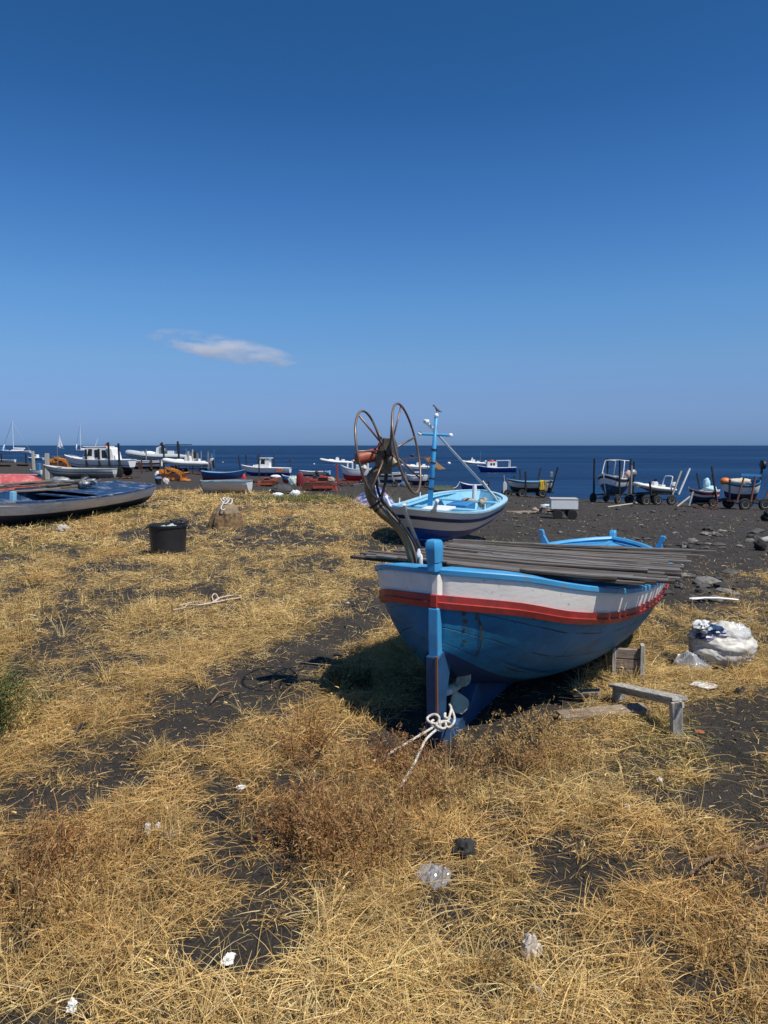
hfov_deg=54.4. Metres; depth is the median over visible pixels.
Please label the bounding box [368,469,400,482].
open boat
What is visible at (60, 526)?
stone
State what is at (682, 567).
wooden board
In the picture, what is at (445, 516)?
boat
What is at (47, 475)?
wooden post
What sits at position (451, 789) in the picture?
dry weed
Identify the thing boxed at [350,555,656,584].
wooden board
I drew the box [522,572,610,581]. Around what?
wooden board
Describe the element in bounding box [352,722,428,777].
dry weed
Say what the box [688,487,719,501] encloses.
rowing boat
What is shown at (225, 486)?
clinker boat
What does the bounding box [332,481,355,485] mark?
scrap metal
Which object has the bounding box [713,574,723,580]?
rock
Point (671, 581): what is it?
wooden board
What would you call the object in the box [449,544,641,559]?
wooden board
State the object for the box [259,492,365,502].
grass tuft
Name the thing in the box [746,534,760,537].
rock
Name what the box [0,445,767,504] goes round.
sea
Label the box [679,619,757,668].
rubbish sack
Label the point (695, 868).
stick
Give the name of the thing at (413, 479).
covered boat
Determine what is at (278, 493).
sack
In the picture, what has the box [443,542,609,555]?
wooden board
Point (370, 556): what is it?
wooden board
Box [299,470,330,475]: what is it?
skiff
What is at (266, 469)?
cabin boat
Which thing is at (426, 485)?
boat trailer
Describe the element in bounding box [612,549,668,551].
wooden board
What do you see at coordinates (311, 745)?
dry weed
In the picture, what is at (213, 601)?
pink rope
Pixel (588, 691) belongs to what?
plank
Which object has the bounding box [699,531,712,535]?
rock
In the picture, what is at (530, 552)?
wooden board
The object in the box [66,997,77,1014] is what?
paper scrap
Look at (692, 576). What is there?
rock
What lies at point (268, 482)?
tracked loader
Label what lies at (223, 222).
sky
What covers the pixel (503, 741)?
dry weed
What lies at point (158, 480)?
waste bin
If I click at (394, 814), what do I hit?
dry weed
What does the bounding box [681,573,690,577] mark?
rock
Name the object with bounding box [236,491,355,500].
grass tuft
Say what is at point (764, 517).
boulder
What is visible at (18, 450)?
sailing yacht
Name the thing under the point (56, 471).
open boat
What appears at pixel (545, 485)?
sack cloth
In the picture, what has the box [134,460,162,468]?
motor boat
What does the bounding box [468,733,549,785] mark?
dry weed
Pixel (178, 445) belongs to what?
upright post
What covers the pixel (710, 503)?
boat trailer
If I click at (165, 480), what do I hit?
sack
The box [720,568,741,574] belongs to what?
rock
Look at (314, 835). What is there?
dry weed
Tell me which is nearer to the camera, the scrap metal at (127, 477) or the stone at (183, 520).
the stone at (183, 520)
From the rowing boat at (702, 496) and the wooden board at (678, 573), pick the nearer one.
the wooden board at (678, 573)
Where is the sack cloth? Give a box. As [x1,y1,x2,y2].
[544,480,547,491]
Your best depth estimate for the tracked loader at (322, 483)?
47.86 m
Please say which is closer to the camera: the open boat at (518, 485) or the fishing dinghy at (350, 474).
the open boat at (518, 485)
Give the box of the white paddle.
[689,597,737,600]
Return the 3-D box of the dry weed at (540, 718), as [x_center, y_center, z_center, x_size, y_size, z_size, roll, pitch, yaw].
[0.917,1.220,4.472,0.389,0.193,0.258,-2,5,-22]
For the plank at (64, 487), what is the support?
on the plank at (35, 489)
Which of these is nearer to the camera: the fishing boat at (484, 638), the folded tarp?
the fishing boat at (484, 638)
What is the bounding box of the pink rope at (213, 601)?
[173,593,241,610]
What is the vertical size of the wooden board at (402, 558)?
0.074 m
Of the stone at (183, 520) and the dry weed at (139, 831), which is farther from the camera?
the stone at (183, 520)
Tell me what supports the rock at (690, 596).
on the ground at (272, 688)
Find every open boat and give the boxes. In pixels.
[43,464,117,477]
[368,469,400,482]
[507,472,552,491]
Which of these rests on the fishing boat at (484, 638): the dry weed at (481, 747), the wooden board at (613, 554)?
the wooden board at (613, 554)
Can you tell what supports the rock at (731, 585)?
on the ground at (272, 688)
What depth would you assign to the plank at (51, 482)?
18.02 m
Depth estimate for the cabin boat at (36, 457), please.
242.69 m
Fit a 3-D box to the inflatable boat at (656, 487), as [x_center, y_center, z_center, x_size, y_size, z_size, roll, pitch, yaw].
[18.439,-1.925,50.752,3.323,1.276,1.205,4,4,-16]
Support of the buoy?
in the fishing dinghy at (746, 490)
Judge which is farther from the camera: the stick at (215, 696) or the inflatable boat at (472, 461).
the inflatable boat at (472, 461)
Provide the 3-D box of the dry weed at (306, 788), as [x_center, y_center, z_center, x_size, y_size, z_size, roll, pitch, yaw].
[-0.329,1.239,3.231,0.576,0.263,0.540,0,5,0]
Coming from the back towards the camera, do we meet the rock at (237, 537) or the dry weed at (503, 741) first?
the rock at (237, 537)
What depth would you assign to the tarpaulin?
26.60 m
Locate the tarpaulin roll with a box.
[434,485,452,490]
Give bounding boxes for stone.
[56,524,69,531]
[170,517,187,522]
[451,837,476,861]
[520,933,542,959]
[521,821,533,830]
[734,687,746,694]
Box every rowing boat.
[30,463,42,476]
[201,469,244,479]
[282,475,295,482]
[459,481,488,489]
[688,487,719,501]
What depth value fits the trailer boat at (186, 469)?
113.77 m
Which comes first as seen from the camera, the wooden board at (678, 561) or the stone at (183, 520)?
the wooden board at (678, 561)
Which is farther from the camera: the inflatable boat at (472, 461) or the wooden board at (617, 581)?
the inflatable boat at (472, 461)
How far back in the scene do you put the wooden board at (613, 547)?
6.30 m
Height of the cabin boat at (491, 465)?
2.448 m
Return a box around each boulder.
[753,540,766,550]
[760,509,767,521]
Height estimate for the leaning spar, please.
1.686 m
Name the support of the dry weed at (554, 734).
on the ground at (272, 688)
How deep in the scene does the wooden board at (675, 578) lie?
4.87 m
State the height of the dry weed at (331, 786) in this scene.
0.273 m
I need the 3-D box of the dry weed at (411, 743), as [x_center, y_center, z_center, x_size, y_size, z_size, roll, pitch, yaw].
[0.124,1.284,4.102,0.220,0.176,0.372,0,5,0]
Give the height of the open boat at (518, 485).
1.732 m
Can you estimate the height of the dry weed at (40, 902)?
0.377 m
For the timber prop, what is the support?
on the ground at (272, 688)
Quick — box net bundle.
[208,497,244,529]
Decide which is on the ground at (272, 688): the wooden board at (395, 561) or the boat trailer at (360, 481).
the boat trailer at (360, 481)
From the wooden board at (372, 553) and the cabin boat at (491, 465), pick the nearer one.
the wooden board at (372, 553)
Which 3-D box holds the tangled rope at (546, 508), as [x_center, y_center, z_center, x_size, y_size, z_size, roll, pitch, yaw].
[6.849,-0.085,30.319,0.700,0.349,0.415,0,5,0]
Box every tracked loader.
[44,456,70,468]
[156,465,190,480]
[258,477,278,486]
[302,471,337,491]
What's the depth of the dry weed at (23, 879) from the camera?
2.66 m
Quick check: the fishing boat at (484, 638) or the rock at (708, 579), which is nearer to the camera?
the fishing boat at (484, 638)
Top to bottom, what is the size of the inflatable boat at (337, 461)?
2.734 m
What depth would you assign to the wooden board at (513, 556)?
5.69 m
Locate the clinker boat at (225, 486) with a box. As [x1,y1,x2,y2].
[200,479,252,493]
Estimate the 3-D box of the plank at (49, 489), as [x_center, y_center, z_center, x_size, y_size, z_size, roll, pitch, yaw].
[-8.132,-0.532,17.995,0.160,0.028,1.794,3,6,34]
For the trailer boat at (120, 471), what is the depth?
84.08 m
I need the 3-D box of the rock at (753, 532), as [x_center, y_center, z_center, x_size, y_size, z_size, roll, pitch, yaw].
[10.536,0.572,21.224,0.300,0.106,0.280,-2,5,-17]
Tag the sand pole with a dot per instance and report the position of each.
(621, 504)
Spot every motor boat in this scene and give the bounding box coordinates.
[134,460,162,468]
[598,459,628,495]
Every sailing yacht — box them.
[1,421,30,452]
[57,436,63,448]
[75,425,86,450]
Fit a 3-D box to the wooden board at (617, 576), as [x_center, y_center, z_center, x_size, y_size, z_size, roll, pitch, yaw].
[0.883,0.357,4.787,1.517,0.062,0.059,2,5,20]
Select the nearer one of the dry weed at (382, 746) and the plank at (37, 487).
the dry weed at (382, 746)
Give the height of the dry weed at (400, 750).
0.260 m
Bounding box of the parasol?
[354,485,394,508]
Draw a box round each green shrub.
[0,655,66,745]
[318,659,377,695]
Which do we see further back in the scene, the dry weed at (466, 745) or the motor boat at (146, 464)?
the motor boat at (146, 464)
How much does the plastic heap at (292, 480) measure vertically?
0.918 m
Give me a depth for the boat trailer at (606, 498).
53.73 m
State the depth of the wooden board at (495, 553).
5.62 m
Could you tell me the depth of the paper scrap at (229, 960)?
2.35 m
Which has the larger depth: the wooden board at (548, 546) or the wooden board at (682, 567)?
the wooden board at (548, 546)
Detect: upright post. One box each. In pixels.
[163,445,164,470]
[177,444,179,469]
[258,455,259,476]
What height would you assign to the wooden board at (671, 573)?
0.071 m
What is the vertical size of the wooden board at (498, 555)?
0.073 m
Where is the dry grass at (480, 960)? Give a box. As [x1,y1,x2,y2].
[0,484,767,1023]
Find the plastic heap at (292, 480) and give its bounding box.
[288,476,296,484]
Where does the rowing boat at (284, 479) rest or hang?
on the ground at (272, 688)
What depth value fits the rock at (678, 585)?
10.30 m
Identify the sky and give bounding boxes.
[0,0,767,444]
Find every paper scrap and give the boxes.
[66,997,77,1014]
[141,821,151,835]
[220,952,235,965]
[690,681,717,689]
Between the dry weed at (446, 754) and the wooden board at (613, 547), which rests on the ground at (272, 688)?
the dry weed at (446, 754)
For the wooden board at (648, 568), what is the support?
on the wooden board at (678, 573)
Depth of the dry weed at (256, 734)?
4.10 m
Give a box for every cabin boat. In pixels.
[28,455,44,459]
[241,458,290,475]
[477,460,516,471]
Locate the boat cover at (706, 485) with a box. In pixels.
[703,478,716,490]
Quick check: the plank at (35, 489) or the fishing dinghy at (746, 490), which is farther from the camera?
the fishing dinghy at (746, 490)
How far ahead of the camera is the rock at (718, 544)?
16.65 m
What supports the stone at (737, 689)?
on the ground at (272, 688)
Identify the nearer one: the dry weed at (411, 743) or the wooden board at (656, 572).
the dry weed at (411, 743)
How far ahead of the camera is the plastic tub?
11.33 m
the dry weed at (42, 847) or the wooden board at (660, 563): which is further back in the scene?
the wooden board at (660, 563)
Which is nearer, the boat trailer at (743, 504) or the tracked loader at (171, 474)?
the boat trailer at (743, 504)
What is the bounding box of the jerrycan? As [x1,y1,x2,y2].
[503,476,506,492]
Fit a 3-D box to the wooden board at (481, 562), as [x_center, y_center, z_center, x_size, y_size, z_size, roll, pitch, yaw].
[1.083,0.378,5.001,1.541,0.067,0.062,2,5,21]
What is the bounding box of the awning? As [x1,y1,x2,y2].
[401,457,444,469]
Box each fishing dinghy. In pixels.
[341,463,371,480]
[721,479,760,498]
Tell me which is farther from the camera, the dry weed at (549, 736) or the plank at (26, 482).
the plank at (26, 482)
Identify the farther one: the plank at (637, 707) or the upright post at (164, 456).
the upright post at (164, 456)
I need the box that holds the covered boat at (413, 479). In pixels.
[406,474,429,484]
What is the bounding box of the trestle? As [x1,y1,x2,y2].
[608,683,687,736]
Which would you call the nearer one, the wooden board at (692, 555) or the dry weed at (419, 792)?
the dry weed at (419, 792)
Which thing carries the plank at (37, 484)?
on the plank
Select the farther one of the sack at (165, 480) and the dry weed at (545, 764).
the sack at (165, 480)
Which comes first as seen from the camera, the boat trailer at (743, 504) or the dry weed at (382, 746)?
the dry weed at (382, 746)
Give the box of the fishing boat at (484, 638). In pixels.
[354,402,669,746]
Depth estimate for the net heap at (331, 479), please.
84.65 m
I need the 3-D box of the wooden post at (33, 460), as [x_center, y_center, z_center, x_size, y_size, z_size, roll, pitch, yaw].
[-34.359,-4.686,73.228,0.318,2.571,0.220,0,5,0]
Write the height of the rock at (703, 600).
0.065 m
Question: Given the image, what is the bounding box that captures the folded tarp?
[731,478,750,484]
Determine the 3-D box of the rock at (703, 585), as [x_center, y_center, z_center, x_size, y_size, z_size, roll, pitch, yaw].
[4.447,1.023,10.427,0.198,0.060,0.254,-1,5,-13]
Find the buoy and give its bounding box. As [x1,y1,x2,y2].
[720,478,728,484]
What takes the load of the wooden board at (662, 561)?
on the fishing boat at (484, 638)
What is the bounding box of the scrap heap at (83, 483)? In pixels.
[51,477,100,488]
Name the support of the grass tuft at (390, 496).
on the ground at (272, 688)
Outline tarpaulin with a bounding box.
[270,484,293,493]
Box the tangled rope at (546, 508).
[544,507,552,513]
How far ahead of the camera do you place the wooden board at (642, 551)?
6.17 m
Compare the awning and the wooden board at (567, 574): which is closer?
the wooden board at (567, 574)
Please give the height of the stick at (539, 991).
0.038 m
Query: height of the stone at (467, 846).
0.081 m
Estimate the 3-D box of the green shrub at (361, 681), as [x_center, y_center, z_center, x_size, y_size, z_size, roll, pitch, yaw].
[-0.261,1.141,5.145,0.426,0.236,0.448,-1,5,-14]
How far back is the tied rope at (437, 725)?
4.20 m
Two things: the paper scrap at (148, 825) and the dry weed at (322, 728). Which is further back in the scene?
the dry weed at (322, 728)
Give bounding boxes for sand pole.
[607,502,637,507]
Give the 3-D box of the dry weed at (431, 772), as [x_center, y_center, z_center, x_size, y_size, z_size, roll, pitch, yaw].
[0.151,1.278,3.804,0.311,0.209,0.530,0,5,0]
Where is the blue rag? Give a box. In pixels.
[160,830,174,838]
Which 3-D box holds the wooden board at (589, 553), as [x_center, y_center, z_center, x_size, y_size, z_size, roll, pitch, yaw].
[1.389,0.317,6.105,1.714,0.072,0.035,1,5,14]
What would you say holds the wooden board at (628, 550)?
on the wooden board
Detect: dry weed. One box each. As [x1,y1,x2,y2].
[0,778,145,918]
[0,788,106,930]
[0,799,139,978]
[81,797,179,867]
[227,712,286,751]
[231,761,340,861]
[234,776,379,877]
[255,756,373,838]
[259,706,345,767]
[265,779,398,865]
[275,702,345,750]
[281,743,419,832]
[287,770,456,869]
[297,793,447,909]
[319,720,414,774]
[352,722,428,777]
[356,734,406,765]
[365,752,464,834]
[376,748,471,803]
[385,733,444,788]
[388,723,424,758]
[400,751,500,812]
[407,725,475,774]
[435,734,497,783]
[445,721,502,767]
[458,726,507,766]
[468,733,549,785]
[481,711,534,766]
[498,710,573,761]
[503,704,553,738]
[513,698,568,738]
[521,709,577,748]
[523,730,603,773]
[529,722,631,772]
[666,820,767,924]
[667,881,767,1001]
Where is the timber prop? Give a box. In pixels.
[611,643,644,679]
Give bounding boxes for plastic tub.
[145,522,190,556]
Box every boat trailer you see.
[138,457,152,471]
[336,464,363,484]
[353,474,409,486]
[401,471,428,487]
[501,467,558,497]
[590,458,634,503]
[624,466,689,504]
[688,473,718,506]
[711,466,767,509]
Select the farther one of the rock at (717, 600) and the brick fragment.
the rock at (717, 600)
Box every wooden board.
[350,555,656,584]
[359,555,674,583]
[360,552,665,577]
[366,554,632,575]
[368,550,667,577]
[375,554,667,581]
[381,553,668,578]
[393,549,680,576]
[397,556,639,579]
[399,549,647,571]
[418,548,680,572]
[423,558,646,579]
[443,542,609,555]
[443,545,673,564]
[443,547,679,568]
[443,550,640,566]
[443,557,542,567]
[445,542,496,546]
[446,544,654,561]
[446,545,679,567]
[447,561,643,585]
[448,540,671,555]
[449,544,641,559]
[450,543,691,562]
[450,553,676,575]
[453,539,695,551]
[454,542,699,557]
[455,543,664,558]
[470,541,628,548]
[473,559,664,574]
[474,544,686,557]
[478,552,571,561]
[492,546,687,559]
[492,552,616,564]
[508,544,691,553]
[519,568,616,579]
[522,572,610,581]
[542,553,668,562]
[573,548,681,553]
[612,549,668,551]
[653,564,683,569]
[668,576,679,580]
[669,550,716,552]
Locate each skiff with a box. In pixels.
[0,459,15,462]
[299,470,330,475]
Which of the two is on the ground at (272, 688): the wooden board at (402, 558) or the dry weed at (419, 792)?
the dry weed at (419, 792)
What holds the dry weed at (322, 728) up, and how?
on the ground at (272, 688)
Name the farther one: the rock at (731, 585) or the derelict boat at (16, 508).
the derelict boat at (16, 508)
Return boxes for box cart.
[547,497,578,518]
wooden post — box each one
[31,451,35,469]
[45,453,49,479]
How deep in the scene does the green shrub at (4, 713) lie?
4.21 m
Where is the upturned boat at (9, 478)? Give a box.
[0,474,45,490]
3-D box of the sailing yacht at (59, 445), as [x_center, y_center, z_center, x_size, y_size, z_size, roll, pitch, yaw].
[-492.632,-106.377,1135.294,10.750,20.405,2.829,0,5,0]
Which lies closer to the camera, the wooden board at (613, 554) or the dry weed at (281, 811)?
the dry weed at (281, 811)
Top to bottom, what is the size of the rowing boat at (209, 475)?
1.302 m
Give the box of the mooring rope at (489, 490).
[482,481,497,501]
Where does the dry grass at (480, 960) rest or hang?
on the ground at (272, 688)
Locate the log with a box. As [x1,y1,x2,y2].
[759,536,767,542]
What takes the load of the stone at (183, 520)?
on the ground at (272, 688)
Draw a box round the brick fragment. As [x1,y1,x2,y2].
[695,730,704,734]
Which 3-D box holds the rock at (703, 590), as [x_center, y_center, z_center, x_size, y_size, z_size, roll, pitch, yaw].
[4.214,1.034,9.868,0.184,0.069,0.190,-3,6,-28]
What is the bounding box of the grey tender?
[49,477,70,481]
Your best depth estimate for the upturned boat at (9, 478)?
27.23 m
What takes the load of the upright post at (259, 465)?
on the ground at (272, 688)
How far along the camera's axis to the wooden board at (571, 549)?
6.17 m
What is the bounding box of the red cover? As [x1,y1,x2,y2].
[296,472,303,486]
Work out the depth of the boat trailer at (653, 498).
50.18 m
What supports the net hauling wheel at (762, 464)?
on the fishing dinghy at (746, 490)
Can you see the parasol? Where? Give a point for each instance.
(363, 496)
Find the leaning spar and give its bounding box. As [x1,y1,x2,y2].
[423,419,491,494]
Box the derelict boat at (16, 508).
[0,481,156,526]
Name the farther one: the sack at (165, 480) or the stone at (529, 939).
the sack at (165, 480)
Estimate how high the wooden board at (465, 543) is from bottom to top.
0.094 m
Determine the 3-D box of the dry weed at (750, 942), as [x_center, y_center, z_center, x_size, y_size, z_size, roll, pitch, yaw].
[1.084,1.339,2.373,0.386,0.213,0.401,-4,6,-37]
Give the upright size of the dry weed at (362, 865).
0.261 m
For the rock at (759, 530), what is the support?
on the ground at (272, 688)
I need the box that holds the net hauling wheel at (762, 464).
[740,460,765,483]
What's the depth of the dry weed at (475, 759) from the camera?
3.86 m
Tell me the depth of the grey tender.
54.06 m
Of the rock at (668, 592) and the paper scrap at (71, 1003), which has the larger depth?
the rock at (668, 592)
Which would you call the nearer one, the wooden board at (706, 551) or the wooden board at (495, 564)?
the wooden board at (495, 564)
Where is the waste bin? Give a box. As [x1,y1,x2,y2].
[154,476,161,484]
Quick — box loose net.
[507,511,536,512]
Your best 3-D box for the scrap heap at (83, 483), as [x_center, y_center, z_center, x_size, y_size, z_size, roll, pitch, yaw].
[-7.745,-0.728,18.762,1.248,0.280,0.655,0,5,0]
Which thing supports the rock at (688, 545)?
on the ground at (272, 688)
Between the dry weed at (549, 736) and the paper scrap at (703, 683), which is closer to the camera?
the dry weed at (549, 736)
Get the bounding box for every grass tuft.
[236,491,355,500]
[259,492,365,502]
[329,490,415,500]
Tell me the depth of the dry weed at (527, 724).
4.35 m
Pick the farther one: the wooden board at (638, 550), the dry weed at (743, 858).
the wooden board at (638, 550)
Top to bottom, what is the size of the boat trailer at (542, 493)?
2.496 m
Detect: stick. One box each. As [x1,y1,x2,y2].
[72,723,89,736]
[210,691,229,703]
[523,984,544,999]
[688,843,767,876]
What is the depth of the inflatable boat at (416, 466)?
71.93 m
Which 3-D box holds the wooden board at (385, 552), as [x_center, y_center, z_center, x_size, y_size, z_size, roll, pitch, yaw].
[0.861,0.355,5.145,2.050,0.092,0.058,2,5,19]
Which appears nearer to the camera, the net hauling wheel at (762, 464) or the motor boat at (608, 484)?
the net hauling wheel at (762, 464)
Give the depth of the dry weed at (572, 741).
4.00 m
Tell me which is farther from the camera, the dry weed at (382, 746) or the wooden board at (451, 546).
the wooden board at (451, 546)
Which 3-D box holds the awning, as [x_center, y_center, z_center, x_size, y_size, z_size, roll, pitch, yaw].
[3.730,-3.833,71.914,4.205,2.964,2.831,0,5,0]
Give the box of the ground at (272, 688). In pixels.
[0,462,767,1023]
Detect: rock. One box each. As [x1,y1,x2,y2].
[231,535,241,539]
[265,540,274,544]
[664,589,674,595]
[674,583,684,587]
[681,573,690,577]
[683,543,692,548]
[684,594,697,599]
[686,574,696,577]
[692,579,702,583]
[695,576,721,583]
[695,583,711,587]
[695,587,711,592]
[697,595,709,601]
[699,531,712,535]
[702,526,712,530]
[708,595,725,601]
[711,542,726,545]
[712,582,736,588]
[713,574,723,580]
[715,588,732,591]
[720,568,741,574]
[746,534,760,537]
[748,530,759,533]
[751,528,764,532]
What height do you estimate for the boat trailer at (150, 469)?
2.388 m
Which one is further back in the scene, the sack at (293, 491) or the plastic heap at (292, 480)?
the plastic heap at (292, 480)
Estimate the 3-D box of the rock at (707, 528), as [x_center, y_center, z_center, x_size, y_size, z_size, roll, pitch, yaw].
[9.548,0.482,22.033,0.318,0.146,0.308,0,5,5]
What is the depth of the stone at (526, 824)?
3.25 m
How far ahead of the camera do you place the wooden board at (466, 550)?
5.65 m
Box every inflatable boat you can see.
[125,443,195,459]
[162,453,214,467]
[320,457,354,463]
[401,462,435,469]
[463,457,486,463]
[633,475,676,493]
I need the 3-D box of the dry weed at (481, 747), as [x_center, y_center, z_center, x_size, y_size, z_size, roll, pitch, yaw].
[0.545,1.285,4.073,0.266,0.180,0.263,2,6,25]
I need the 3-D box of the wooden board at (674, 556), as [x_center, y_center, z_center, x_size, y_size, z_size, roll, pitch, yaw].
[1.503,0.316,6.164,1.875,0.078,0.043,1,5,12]
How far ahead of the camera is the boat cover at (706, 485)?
47.54 m
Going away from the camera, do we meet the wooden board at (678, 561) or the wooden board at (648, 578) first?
the wooden board at (648, 578)
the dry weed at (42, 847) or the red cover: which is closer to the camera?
the dry weed at (42, 847)
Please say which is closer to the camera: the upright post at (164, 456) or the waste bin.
the waste bin
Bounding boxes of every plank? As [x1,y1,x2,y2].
[0,485,38,487]
[1,480,51,484]
[7,483,70,486]
[12,488,59,490]
[15,485,56,488]
[15,488,81,491]
[19,480,86,484]
[34,486,91,488]
[47,485,78,487]
[556,702,650,721]
[573,689,600,696]
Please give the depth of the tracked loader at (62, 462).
121.78 m
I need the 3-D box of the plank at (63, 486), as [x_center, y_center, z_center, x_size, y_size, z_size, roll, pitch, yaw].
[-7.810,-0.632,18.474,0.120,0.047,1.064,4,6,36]
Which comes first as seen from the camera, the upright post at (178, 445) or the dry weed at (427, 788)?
the dry weed at (427, 788)
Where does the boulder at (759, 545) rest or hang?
on the ground at (272, 688)
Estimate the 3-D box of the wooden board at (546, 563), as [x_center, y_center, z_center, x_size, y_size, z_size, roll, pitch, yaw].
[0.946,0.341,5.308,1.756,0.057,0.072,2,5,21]
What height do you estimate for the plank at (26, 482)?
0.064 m
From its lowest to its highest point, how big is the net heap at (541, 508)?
0.305 m
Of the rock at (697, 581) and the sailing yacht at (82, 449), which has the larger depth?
the sailing yacht at (82, 449)
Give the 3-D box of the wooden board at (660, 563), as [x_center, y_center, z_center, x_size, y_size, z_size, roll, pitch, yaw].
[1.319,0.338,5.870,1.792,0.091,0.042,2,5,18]
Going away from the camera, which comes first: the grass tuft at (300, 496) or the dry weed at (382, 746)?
the dry weed at (382, 746)
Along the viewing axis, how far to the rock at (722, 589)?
10.01 m
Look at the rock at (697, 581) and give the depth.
10.66 m
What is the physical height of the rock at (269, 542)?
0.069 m
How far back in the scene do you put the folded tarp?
44.27 m
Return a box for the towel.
[539,480,543,489]
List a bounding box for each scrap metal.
[119,474,140,478]
[182,469,214,474]
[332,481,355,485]
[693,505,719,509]
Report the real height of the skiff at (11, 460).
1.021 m
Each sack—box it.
[162,478,168,484]
[272,492,282,496]
[290,490,300,496]
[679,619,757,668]
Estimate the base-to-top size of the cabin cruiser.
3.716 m
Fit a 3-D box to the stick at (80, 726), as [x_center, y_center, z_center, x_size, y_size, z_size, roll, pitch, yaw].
[-1.725,1.231,4.254,0.023,0.057,0.218,0,5,0]
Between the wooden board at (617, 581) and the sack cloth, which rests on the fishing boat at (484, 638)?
the wooden board at (617, 581)
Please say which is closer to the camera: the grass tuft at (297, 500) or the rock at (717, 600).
the rock at (717, 600)
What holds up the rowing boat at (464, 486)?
on the ground at (272, 688)
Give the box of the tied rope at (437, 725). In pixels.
[373,704,455,788]
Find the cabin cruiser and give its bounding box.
[64,439,136,470]
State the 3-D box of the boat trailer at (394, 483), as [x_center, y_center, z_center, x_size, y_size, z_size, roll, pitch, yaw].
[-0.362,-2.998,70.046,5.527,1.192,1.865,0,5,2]
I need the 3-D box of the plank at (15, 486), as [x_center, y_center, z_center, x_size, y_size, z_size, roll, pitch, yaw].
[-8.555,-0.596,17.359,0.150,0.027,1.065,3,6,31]
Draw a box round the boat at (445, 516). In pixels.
[384,413,507,548]
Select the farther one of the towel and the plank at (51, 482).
the towel
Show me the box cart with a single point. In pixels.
(558, 506)
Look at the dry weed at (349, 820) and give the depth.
3.07 m
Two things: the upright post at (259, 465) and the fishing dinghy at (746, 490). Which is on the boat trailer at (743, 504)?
the fishing dinghy at (746, 490)

